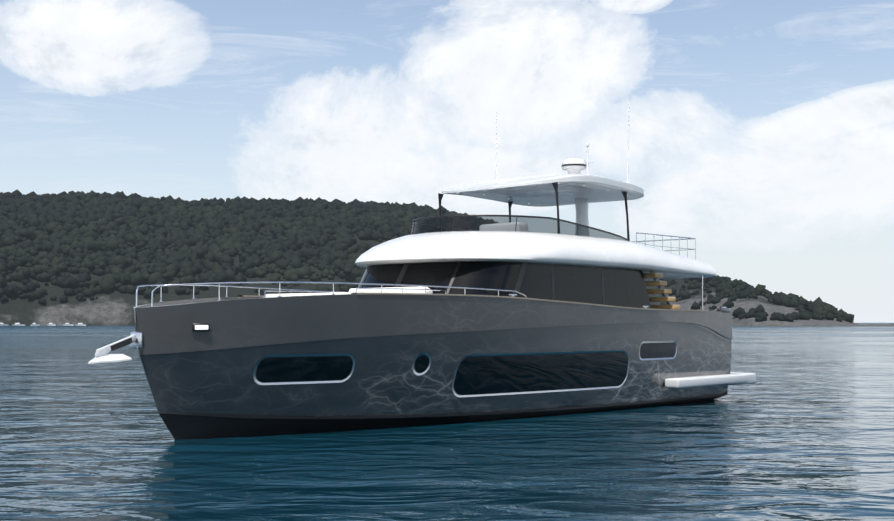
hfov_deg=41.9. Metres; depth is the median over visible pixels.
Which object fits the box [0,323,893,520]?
sea water
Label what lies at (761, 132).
sky
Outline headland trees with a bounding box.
[0,189,853,322]
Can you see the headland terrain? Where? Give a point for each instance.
(114, 307)
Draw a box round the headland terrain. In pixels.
[0,206,893,326]
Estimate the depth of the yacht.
25.43 m
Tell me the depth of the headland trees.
897.55 m
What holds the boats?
on the sea water
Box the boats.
[0,323,85,325]
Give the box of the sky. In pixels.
[0,0,893,322]
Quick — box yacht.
[88,98,755,439]

